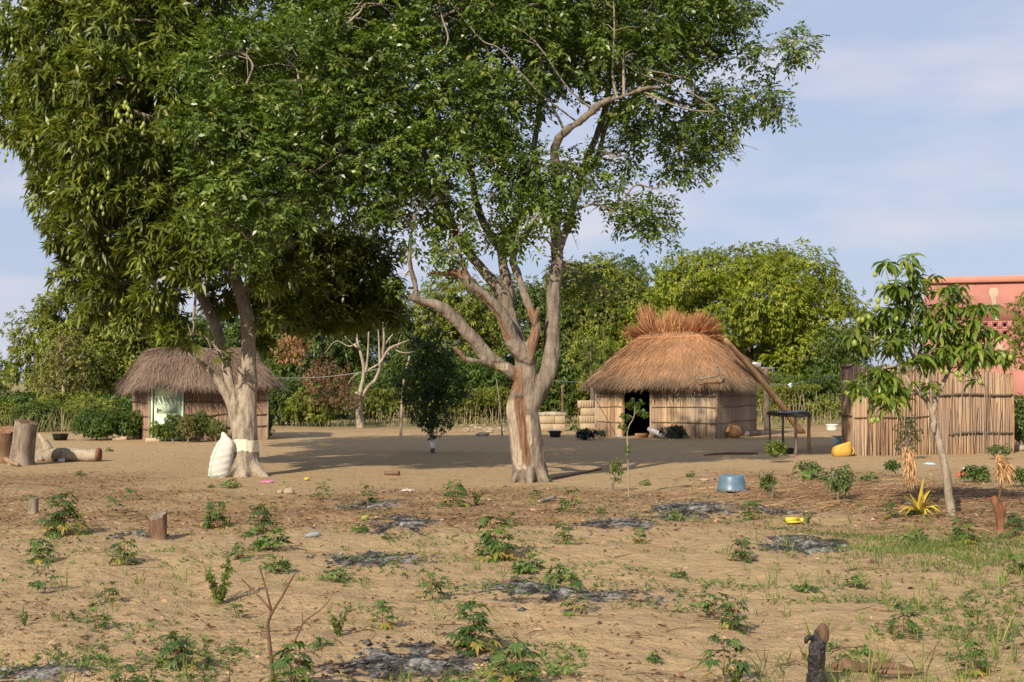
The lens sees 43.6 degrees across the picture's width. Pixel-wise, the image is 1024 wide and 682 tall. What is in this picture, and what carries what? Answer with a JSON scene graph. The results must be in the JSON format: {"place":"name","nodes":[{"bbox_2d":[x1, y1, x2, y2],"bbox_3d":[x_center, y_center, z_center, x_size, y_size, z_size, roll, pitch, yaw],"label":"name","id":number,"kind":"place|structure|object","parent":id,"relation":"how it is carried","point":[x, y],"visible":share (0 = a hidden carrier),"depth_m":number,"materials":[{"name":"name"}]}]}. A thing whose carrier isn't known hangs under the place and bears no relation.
{"place":"outdoors","nodes":[
{"label":"outdoors","id":0,"kind":"place"},
{"bbox_2d":[0,408,840,432],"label":"dry grass","id":1,"kind":"structure","parent":0,"point":[67,427],"depth_m":54.81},
{"bbox_2d":[0,383,1023,681],"bbox_3d":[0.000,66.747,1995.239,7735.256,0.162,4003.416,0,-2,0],"label":"ground","id":2,"kind":"structure","parent":0,"point":[292,455],"depth_m":13.72,"materials":[{"name":"soil"}]},
{"bbox_2d":[0,426,13,463],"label":"tree stump","id":3,"kind":"object","parent":2,"relation":"on","point":[6,434],"visible":0.48,"depth_m":30.21,"materials":[{"name":"brown wood"}]},
{"bbox_2d":[6,418,36,465],"bbox_3d":[-11.386,2.352,29.634,0.746,1.132,0.631,-1,-2,34],"label":"tree stump","id":4,"kind":"object","parent":2,"relation":"on","point":[22,450],"visible":0.97,"depth_m":29.42,"materials":[{"name":"grey wood"}]},
{"bbox_2d":[0,388,43,406],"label":"wild bush","id":5,"kind":"object","parent":2,"relation":"on","point":[25,398],"visible":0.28,"depth_m":59.40,"materials":[{"name":"green plant"}]},
{"bbox_2d":[8,398,67,429],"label":"wild bush","id":6,"kind":"object","parent":2,"relation":"on","point":[39,410],"visible":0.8,"depth_m":49.53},
{"bbox_2d":[23,535,57,563],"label":"cassava plant","id":7,"kind":"object","parent":2,"relation":"on","point":[37,545],"visible":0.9,"depth_m":13.69,"materials":[{"name":"green plant"}]},
{"bbox_2d":[27,557,67,592],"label":"cassava plant","id":8,"kind":"object","parent":2,"relation":"on","point":[39,584],"visible":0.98,"depth_m":11.86,"materials":[{"name":"green plant"}]},
{"bbox_2d":[0,656,113,681],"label":"ash patch","id":9,"kind":"object","parent":2,"relation":"on","point":[48,673],"visible":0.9,"depth_m":8.27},
{"bbox_2d":[34,492,91,537],"bbox_3d":[-5.650,2.241,16.070,0.676,0.674,0.644,-2,-3,43],"label":"cassava plant","id":10,"kind":"object","parent":2,"relation":"on","point":[57,521],"visible":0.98,"depth_m":15.98,"materials":[{"name":"green plant"}]},
{"bbox_2d":[29,328,100,424],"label":"bushy tree","id":11,"kind":"object","parent":2,"relation":"on","point":[78,363],"visible":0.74,"depth_m":57.81,"materials":[{"name":"green plant"}]},
{"bbox_2d":[35,433,101,461],"bbox_3d":[-10.811,2.634,30.807,1.864,0.805,0.692,0,-2,14],"label":"fallen log","id":12,"kind":"object","parent":2,"relation":"on","point":[47,451],"visible":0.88,"depth_m":30.71,"materials":[{"name":"grey wood"}]},
{"bbox_2d":[35,389,108,423],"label":"wild bush","id":13,"kind":"object","parent":2,"relation":"on","point":[58,396],"visible":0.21,"depth_m":56.65,"materials":[{"name":"green plant"}]},
{"bbox_2d":[60,391,123,427],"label":"wild bush","id":14,"kind":"object","parent":2,"relation":"on","point":[96,404],"visible":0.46,"depth_m":51.62,"materials":[{"name":"green plant"}]},
{"bbox_2d":[0,283,194,404],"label":"bushy tree","id":15,"kind":"object","parent":2,"relation":"on","point":[115,355],"visible":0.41,"depth_m":60.90,"materials":[{"name":"green plant"}]},
{"bbox_2d":[70,406,124,439],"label":"garden bush","id":16,"kind":"object","parent":2,"relation":"on","point":[94,423],"visible":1,"depth_m":41.90,"materials":[{"name":"green plant"}]},
{"bbox_2d":[108,538,141,564],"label":"cassava plant","id":17,"kind":"object","parent":2,"relation":"on","point":[125,554],"visible":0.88,"depth_m":13.31,"materials":[{"name":"green plant"}]},
{"bbox_2d":[110,408,143,438],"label":"garden bush","id":18,"kind":"object","parent":2,"relation":"on","point":[130,426],"visible":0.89,"depth_m":42.40,"materials":[{"name":"green plant"}]},
{"bbox_2d":[148,509,166,539],"bbox_3d":[-4.399,2.298,15.898,0.271,0.413,0.229,0,-2,0],"label":"tree stump","id":19,"kind":"object","parent":2,"relation":"on","point":[158,524],"visible":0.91,"depth_m":15.83,"materials":[{"name":"brown wood"}]},
{"bbox_2d":[163,412,182,441],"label":"garden bush","id":20,"kind":"object","parent":2,"relation":"on","point":[172,425],"visible":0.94,"depth_m":41.03,"materials":[{"name":"green plant"}]},
{"bbox_2d":[158,627,201,671],"bbox_3d":[-2.204,2.058,8.452,0.318,0.290,0.332,-1,-2,25],"label":"cassava plant","id":21,"kind":"object","parent":2,"relation":"on","point":[177,642],"visible":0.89,"depth_m":8.42,"materials":[{"name":"green plant"}]},
{"bbox_2d":[176,415,196,441],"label":"garden bush","id":22,"kind":"object","parent":2,"relation":"on","point":[185,428],"visible":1,"depth_m":40.67,"materials":[{"name":"green plant"}]},
{"bbox_2d":[112,347,286,440],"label":"reed hut","id":23,"kind":"object","parent":2,"relation":"on","point":[161,383],"visible":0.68,"depth_m":42.03,"materials":[{"name":"brown plant"}]},
{"bbox_2d":[154,385,180,440],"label":"door","id":24,"kind":"structure","parent":23,"relation":"in","point":[164,403],"depth_m":41.64,"materials":[{"name":"green paint"}]},
{"bbox_2d":[187,409,212,441],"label":"garden bush","id":25,"kind":"object","parent":2,"relation":"on","point":[202,425],"visible":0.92,"depth_m":41.06,"materials":[{"name":"green plant"}]},
{"bbox_2d":[0,0,412,477],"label":"mango tree","id":26,"kind":"object","parent":2,"relation":"on","point":[81,111],"visible":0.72,"depth_m":25.23,"materials":[{"name":"green plant"}]},
{"bbox_2d":[199,501,231,529],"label":"cassava plant","id":27,"kind":"object","parent":2,"relation":"on","point":[215,516],"visible":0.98,"depth_m":16.96,"materials":[{"name":"green plant"}]},
{"bbox_2d":[205,552,235,604],"bbox_3d":[-2.549,2.081,11.170,0.276,0.509,0.327,0,-2,7],"label":"green shrub","id":28,"kind":"object","parent":2,"relation":"on","point":[213,586],"visible":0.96,"depth_m":11.10,"materials":[{"name":"green plant"}]},
{"bbox_2d":[208,432,234,477],"bbox_3d":[-5.864,2.299,25.798,0.539,0.930,0.410,0,-2,0],"label":"woven sack","id":29,"kind":"object","parent":2,"relation":"on","point":[221,459],"visible":0.98,"depth_m":25.66,"materials":[{"name":"fabric"}]},
{"bbox_2d":[185,305,294,411],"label":"bushy tree","id":30,"kind":"object","parent":2,"relation":"on","point":[230,329],"visible":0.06,"depth_m":66.44,"materials":[{"name":"green plant"}]},
{"bbox_2d":[243,502,281,534],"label":"cassava plant","id":31,"kind":"object","parent":2,"relation":"on","point":[261,523],"visible":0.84,"depth_m":16.26,"materials":[{"name":"green plant"}]},
{"bbox_2d":[248,527,292,550],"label":"weed","id":32,"kind":"object","parent":2,"relation":"on","point":[260,543],"visible":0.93,"depth_m":14.51,"materials":[{"name":"green plant"}]},
{"bbox_2d":[261,554,292,573],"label":"weed","id":33,"kind":"object","parent":2,"relation":"on","point":[285,564],"visible":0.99,"depth_m":12.57,"materials":[{"name":"green plant"}]},
{"bbox_2d":[241,565,333,681],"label":"dead sapling","id":34,"kind":"object","parent":2,"relation":"on","point":[271,610],"visible":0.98,"depth_m":7.95,"materials":[{"name":"brown wood"}]},
{"bbox_2d":[268,370,306,424],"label":"wild bush","id":35,"kind":"object","parent":2,"relation":"on","point":[276,400],"visible":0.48,"depth_m":56.46,"materials":[{"name":"green plant"}]},
{"bbox_2d":[270,333,313,368],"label":"dry leaf tree","id":36,"kind":"object","parent":2,"relation":"on","point":[292,351],"visible":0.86,"depth_m":53.93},
{"bbox_2d":[265,640,319,681],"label":"cassava plant","id":37,"kind":"object","parent":2,"relation":"on","point":[286,661],"visible":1,"depth_m":7.80,"materials":[{"name":"green plant"}]},
{"bbox_2d":[284,384,342,425],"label":"wild bush","id":38,"kind":"object","parent":2,"relation":"on","point":[306,413],"visible":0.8,"depth_m":55.54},
{"bbox_2d":[257,298,387,419],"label":"bushy tree","id":39,"kind":"object","parent":2,"relation":"on","point":[343,355],"visible":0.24,"depth_m":64.76,"materials":[{"name":"green plant"}]},
{"bbox_2d":[298,354,357,412],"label":"russet bush","id":40,"kind":"object","parent":2,"relation":"on","point":[331,369],"visible":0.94,"depth_m":53.78,"materials":[{"name":"brown plant"}]},
{"bbox_2d":[324,498,412,510],"bbox_3d":[-2.231,2.532,19.795,1.406,0.158,1.883,0,-2,0],"label":"ash patch","id":41,"kind":"object","parent":2,"relation":"on","point":[384,503],"visible":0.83,"depth_m":19.77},
{"bbox_2d":[325,322,413,427],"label":"bare tree","id":42,"kind":"object","parent":2,"relation":"on","point":[359,415],"visible":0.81,"depth_m":53.67,"materials":[{"name":"grey plant"}]},
{"bbox_2d":[304,549,438,571],"bbox_3d":[-1.485,2.290,13.438,1.442,0.132,1.519,0,-2,0],"label":"ash patch","id":43,"kind":"object","parent":2,"relation":"on","point":[361,562],"visible":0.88,"depth_m":13.31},
{"bbox_2d":[341,366,403,422],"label":"wild bush","id":44,"kind":"object","parent":2,"relation":"on","point":[382,383],"visible":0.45,"depth_m":59.67,"materials":[{"name":"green plant"}]},
{"bbox_2d":[322,297,426,416],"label":"bushy tree","id":45,"kind":"object","parent":2,"relation":"on","point":[407,333],"visible":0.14,"depth_m":68.88,"materials":[{"name":"green plant"}]},
{"bbox_2d":[367,600,396,629],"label":"cassava plant","id":46,"kind":"object","parent":2,"relation":"on","point":[380,603],"visible":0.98,"depth_m":9.90,"materials":[{"name":"green plant"}]},
{"bbox_2d":[355,513,449,534],"bbox_3d":[-1.494,2.438,17.124,1.338,0.113,2.746,0,-2,0],"label":"ash patch","id":47,"kind":"object","parent":2,"relation":"on","point":[411,522],"visible":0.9,"depth_m":17.05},
{"bbox_2d":[379,344,436,421],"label":"wild bush","id":48,"kind":"object","parent":2,"relation":"on","point":[389,364],"visible":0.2,"depth_m":61.55,"materials":[{"name":"green plant"}]},
{"bbox_2d":[292,636,528,681],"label":"ash patch","id":49,"kind":"object","parent":2,"relation":"on","point":[376,662],"visible":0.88,"depth_m":8.64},
{"bbox_2d":[412,566,450,600],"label":"cassava plant","id":50,"kind":"object","parent":2,"relation":"on","point":[436,585],"visible":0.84,"depth_m":11.22,"materials":[{"name":"green plant"}]},
{"bbox_2d":[390,324,473,452],"bbox_3d":[-2.194,1.326,34.673,1.942,3.583,1.920,2,-3,-45],"label":"citrus tree","id":51,"kind":"object","parent":2,"relation":"on","point":[438,393],"visible":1,"depth_m":34.49,"materials":[{"name":"green plant"}]},
{"bbox_2d":[437,479,472,506],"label":"cassava plant","id":52,"kind":"object","parent":2,"relation":"on","point":[460,487],"visible":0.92,"depth_m":19.42,"materials":[{"name":"green plant"}]},
{"bbox_2d":[402,273,514,416],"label":"bushy tree","id":53,"kind":"object","parent":2,"relation":"on","point":[468,309],"visible":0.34,"depth_m":69.03,"materials":[{"name":"green plant"}]},
{"bbox_2d":[348,386,589,424],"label":"stick fence","id":54,"kind":"object","parent":2,"relation":"on","point":[384,394],"visible":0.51,"depth_m":58.70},
{"bbox_2d":[442,601,502,657],"bbox_3d":[-0.283,2.090,9.129,0.435,0.454,0.456,2,-2,-40],"label":"cassava plant","id":55,"kind":"object","parent":2,"relation":"on","point":[470,631],"visible":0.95,"depth_m":9.05,"materials":[{"name":"green plant"}]},
{"bbox_2d":[437,349,512,421],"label":"wild bush","id":56,"kind":"object","parent":2,"relation":"on","point":[486,377],"visible":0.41,"depth_m":60.23,"materials":[{"name":"green plant"}]},
{"bbox_2d":[151,0,829,482],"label":"shade tree","id":57,"kind":"object","parent":2,"relation":"on","point":[353,118],"visible":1,"depth_m":24.39,"materials":[{"name":"green plant"}]},
{"bbox_2d":[471,515,521,562],"bbox_3d":[-0.179,2.224,13.988,0.606,0.634,0.636,0,-2,12],"label":"cassava plant","id":58,"kind":"object","parent":2,"relation":"on","point":[492,545],"visible":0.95,"depth_m":13.91,"materials":[{"name":"green plant"}]},
{"bbox_2d":[0,473,1023,681],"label":"creeping weeds","id":59,"kind":"object","parent":2,"relation":"on","point":[564,669],"visible":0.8,"depth_m":10.52,"materials":[{"name":"green plant"}]},
{"bbox_2d":[0,464,1023,681],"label":"leaf litter","id":60,"kind":"object","parent":2,"relation":"on","point":[882,492],"visible":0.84,"depth_m":18.43,"materials":[{"name":"plant"}]},
{"bbox_2d":[0,452,1023,681],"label":"clods","id":61,"kind":"object","parent":2,"relation":"on","point":[515,626],"visible":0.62,"depth_m":9.99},
{"bbox_2d":[484,636,546,681],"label":"cassava plant","id":62,"kind":"object","parent":2,"relation":"on","point":[516,666],"visible":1,"depth_m":7.76,"materials":[{"name":"green plant"}]},
{"bbox_2d":[472,273,577,409],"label":"bushy tree","id":63,"kind":"object","parent":2,"relation":"on","point":[521,312],"visible":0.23,"depth_m":72.93,"materials":[{"name":"green plant"}]},
{"bbox_2d":[510,553,545,574],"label":"weed","id":64,"kind":"object","parent":2,"relation":"on","point":[521,565],"visible":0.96,"depth_m":12.66,"materials":[{"name":"green plant"}]},
{"bbox_2d":[535,349,583,420],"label":"wild bush","id":65,"kind":"object","parent":2,"relation":"on","point":[558,384],"visible":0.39,"depth_m":59.30,"materials":[{"name":"green plant"}]},
{"bbox_2d":[542,562,577,581],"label":"weed","id":66,"kind":"object","parent":2,"relation":"on","point":[559,573],"visible":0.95,"depth_m":12.16,"materials":[{"name":"green plant"}]},
{"bbox_2d":[448,576,684,610],"bbox_3d":[0.492,2.246,11.411,2.127,0.181,1.508,0,-2,0],"label":"ash patch","id":67,"kind":"object","parent":2,"relation":"on","point":[557,594],"visible":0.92,"depth_m":11.32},
{"bbox_2d":[558,579,590,616],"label":"cassava plant","id":68,"kind":"object","parent":2,"relation":"on","point":[577,584],"visible":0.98,"depth_m":10.47,"materials":[{"name":"green plant"}]},
{"bbox_2d":[523,250,651,414],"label":"bushy tree","id":69,"kind":"object","parent":2,"relation":"on","point":[582,321],"visible":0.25,"depth_m":74.26,"materials":[{"name":"green plant"}]},
{"bbox_2d":[558,326,621,417],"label":"wild bush","id":70,"kind":"object","parent":2,"relation":"on","point":[610,350],"visible":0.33,"depth_m":59.62,"materials":[{"name":"green plant"}]},
{"bbox_2d":[575,336,606,415],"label":"feathery bush","id":71,"kind":"object","parent":2,"relation":"on","point":[589,362],"visible":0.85,"depth_m":55.94,"materials":[{"name":"green plant"}]},
{"bbox_2d":[548,516,676,535],"bbox_3d":[1.304,2.426,16.834,1.691,0.155,1.914,0,-2,0],"label":"ash patch","id":72,"kind":"object","parent":2,"relation":"on","point":[633,521],"visible":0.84,"depth_m":16.72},
{"bbox_2d":[587,249,678,337],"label":"bushy tree","id":73,"kind":"object","parent":2,"relation":"on","point":[642,271],"visible":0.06,"depth_m":77.25,"materials":[{"name":"green plant"}]},
{"bbox_2d":[617,397,648,496],"bbox_3d":[2.043,1.801,21.541,0.547,1.708,0.220,0,-2,0],"label":"sapling","id":74,"kind":"object","parent":2,"relation":"on","point":[639,412],"visible":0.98,"depth_m":21.54,"materials":[{"name":"green plant"}]},
{"bbox_2d":[575,302,774,438],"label":"reed hut","id":75,"kind":"object","parent":2,"relation":"on","point":[694,377],"visible":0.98,"depth_m":44.94,"materials":[{"name":"brown plant"}]},
{"bbox_2d":[611,497,771,521],"bbox_3d":[2.733,2.515,19.436,2.396,0.169,3.561,0,-2,0],"label":"ash patch","id":76,"kind":"object","parent":2,"relation":"on","point":[693,506],"visible":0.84,"depth_m":19.02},
{"bbox_2d":[692,580,732,618],"bbox_3d":[1.655,2.118,10.402,0.318,0.377,0.446,-1,-2,24],"label":"cassava plant","id":77,"kind":"object","parent":2,"relation":"on","point":[712,605],"visible":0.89,"depth_m":10.36,"materials":[{"name":"green plant"}]},
{"bbox_2d":[689,628,756,681],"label":"cassava plant","id":78,"kind":"object","parent":2,"relation":"on","point":[744,665],"visible":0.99,"depth_m":7.93,"materials":[{"name":"green plant"}]},
{"bbox_2d":[716,474,747,491],"bbox_3d":[3.821,2.467,22.261,0.549,0.268,0.549,0,-2,0],"label":"plastic basin","id":79,"kind":"object","parent":2,"relation":"on","point":[729,482],"visible":0.92,"depth_m":22.07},
{"bbox_2d":[715,597,754,633],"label":"cassava plant","id":80,"kind":"object","parent":2,"relation":"on","point":[733,623],"visible":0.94,"depth_m":9.76,"materials":[{"name":"green plant"}]},
{"bbox_2d":[725,537,756,562],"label":"cassava plant","id":81,"kind":"object","parent":2,"relation":"on","point":[741,552],"visible":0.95,"depth_m":13.38,"materials":[{"name":"green plant"}]},
{"bbox_2d":[605,236,884,415],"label":"bushy tree","id":82,"kind":"object","parent":2,"relation":"on","point":[779,331],"visible":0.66,"depth_m":70.42,"materials":[{"name":"green plant"}]},
{"bbox_2d":[753,362,774,429],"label":"forked post","id":83,"kind":"object","parent":2,"relation":"on","point":[766,400],"visible":0.63,"depth_m":51.35,"materials":[{"name":"brown wood"}]},
{"bbox_2d":[723,338,805,433],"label":"leaning pole","id":84,"kind":"object","parent":2,"relation":"on","point":[776,399],"visible":0.83,"depth_m":45.58,"materials":[{"name":"brown wood"}]},
{"bbox_2d":[763,439,786,462],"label":"tall weed","id":85,"kind":"object","parent":2,"relation":"on","point":[774,450],"visible":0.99,"depth_m":30.36,"materials":[{"name":"green plant"}]},
{"bbox_2d":[767,410,811,455],"bbox_3d":[7.577,2.525,35.065,1.002,1.195,3.797,0,-2,0],"label":"drying table","id":86,"kind":"object","parent":2,"relation":"on","point":[794,414],"visible":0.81,"depth_m":34.28,"materials":[{"name":"grey wood"}]},
{"bbox_2d":[756,383,840,423],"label":"stick fence","id":87,"kind":"object","parent":2,"relation":"on","point":[779,387],"visible":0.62,"depth_m":60.07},
{"bbox_2d":[757,366,840,419],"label":"wild bush","id":88,"kind":"object","parent":2,"relation":"on","point":[833,390],"visible":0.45,"depth_m":64.99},
{"bbox_2d":[732,533,870,554],"bbox_3d":[3.349,2.366,14.774,1.773,0.140,1.621,1,-2,-36],"label":"ash patch","id":89,"kind":"object","parent":2,"relation":"on","point":[807,544],"visible":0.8,"depth_m":14.98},
{"bbox_2d":[804,623,829,681],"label":"charred stump","id":90,"kind":"object","parent":2,"relation":"on","point":[818,639],"visible":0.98,"depth_m":7.92,"materials":[{"name":"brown wood"}]},
{"bbox_2d":[793,321,879,418],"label":"bushy tree","id":91,"kind":"object","parent":2,"relation":"on","point":[835,365],"visible":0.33,"depth_m":67.31,"materials":[{"name":"green plant"}]},
{"bbox_2d":[824,464,857,502],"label":"tall weed","id":92,"kind":"object","parent":2,"relation":"on","point":[843,480],"visible":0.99,"depth_m":20.32,"materials":[{"name":"green plant"}]},
{"bbox_2d":[830,657,920,675],"bbox_3d":[2.432,2.164,8.515,0.611,0.102,0.214,0,-2,0],"label":"rotten log","id":93,"kind":"object","parent":2,"relation":"on","point":[888,668],"visible":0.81,"depth_m":8.52,"materials":[{"name":"brown wood"}]},
{"bbox_2d":[874,446,919,526],"bbox_3d":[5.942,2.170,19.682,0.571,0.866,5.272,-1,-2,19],"label":"withered stalk","id":94,"kind":"object","parent":2,"relation":"on","point":[909,470],"visible":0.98,"depth_m":21.98,"materials":[{"name":"brown plant"}]},
{"bbox_2d":[882,601,923,635],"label":"cassava plant","id":95,"kind":"object","parent":2,"relation":"on","point":[907,609],"visible":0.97,"depth_m":9.49,"materials":[{"name":"green plant"}]},
{"bbox_2d":[892,414,924,457],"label":"tall weed","id":96,"kind":"object","parent":2,"relation":"on","point":[915,435],"visible":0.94,"depth_m":31.68,"materials":[{"name":"green plant"}]},
{"bbox_2d":[898,478,939,516],"bbox_3d":[5.730,2.241,18.129,0.656,0.618,0.558,0,-2,0],"label":"pineapple plant","id":97,"kind":"object","parent":2,"relation":"on","point":[921,507],"visible":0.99,"depth_m":18.07,"materials":[{"name":"yellow plant"}]},
{"bbox_2d":[840,363,1014,455],"bbox_3d":[11.566,1.867,35.741,4.524,2.491,6.284,-1,-2,17],"label":"reed enclosure","id":98,"kind":"object","parent":2,"relation":"on","point":[977,419],"visible":0.67,"depth_m":33.99,"materials":[{"name":"beige wood"}]},
{"bbox_2d":[838,253,1017,515],"bbox_3d":[5.848,0.674,18.126,2.694,3.856,1.120,0,-2,-7],"label":"young mango tree","id":99,"kind":"object","parent":2,"relation":"on","point":[952,353],"visible":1,"depth_m":18.05,"materials":[{"name":"green plant"}]},
{"bbox_2d":[948,517,979,545],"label":"cassava plant","id":100,"kind":"object","parent":2,"relation":"on","point":[959,532],"visible":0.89,"depth_m":14.86,"materials":[{"name":"green plant"}]},
{"bbox_2d":[921,275,1023,405],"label":"plaster building","id":101,"kind":"structure","parent":2,"relation":"on","point":[993,290],"depth_m":52.74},
{"bbox_2d":[954,641,991,677],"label":"cassava plant","id":102,"kind":"object","parent":2,"relation":"on","point":[978,653],"visible":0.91,"depth_m":8.37,"materials":[{"name":"green plant"}]},
{"bbox_2d":[959,464,991,481],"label":"tall weed","id":103,"kind":"object","parent":2,"relation":"on","point":[977,473],"visible":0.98,"depth_m":24.33,"materials":[{"name":"green plant"}]},
{"bbox_2d":[990,453,1015,531],"bbox_3d":[6.304,1.945,16.337,0.384,1.056,0.274,2,-2,-40],"label":"pruned stump","id":104,"kind":"object","parent":2,"relation":"on","point":[1004,468],"visible":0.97,"depth_m":16.27,"materials":[{"name":"red wood"}]},
{"bbox_2d":[998,512,1023,538],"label":"cassava plant","id":105,"kind":"object","parent":2,"relation":"on","point":[1017,527],"visible":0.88,"depth_m":15.60,"materials":[{"name":"green plant"}]},
{"bbox_2d":[1002,292,1023,370],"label":"fine leaved tree","id":106,"kind":"object","parent":2,"relation":"on","point":[1018,341],"visible":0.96,"depth_m":33.09,"materials":[{"name":"green plant"}]},
{"bbox_2d":[0,484,1023,681],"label":"grass","id":107,"kind":"structure","parent":0,"point":[935,548],"depth_m":11.95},
{"bbox_2d":[0,0,1023,382],"label":"sky","id":108,"kind":"structure","parent":0,"point":[910,140],"materials":[{"name":"blue"}]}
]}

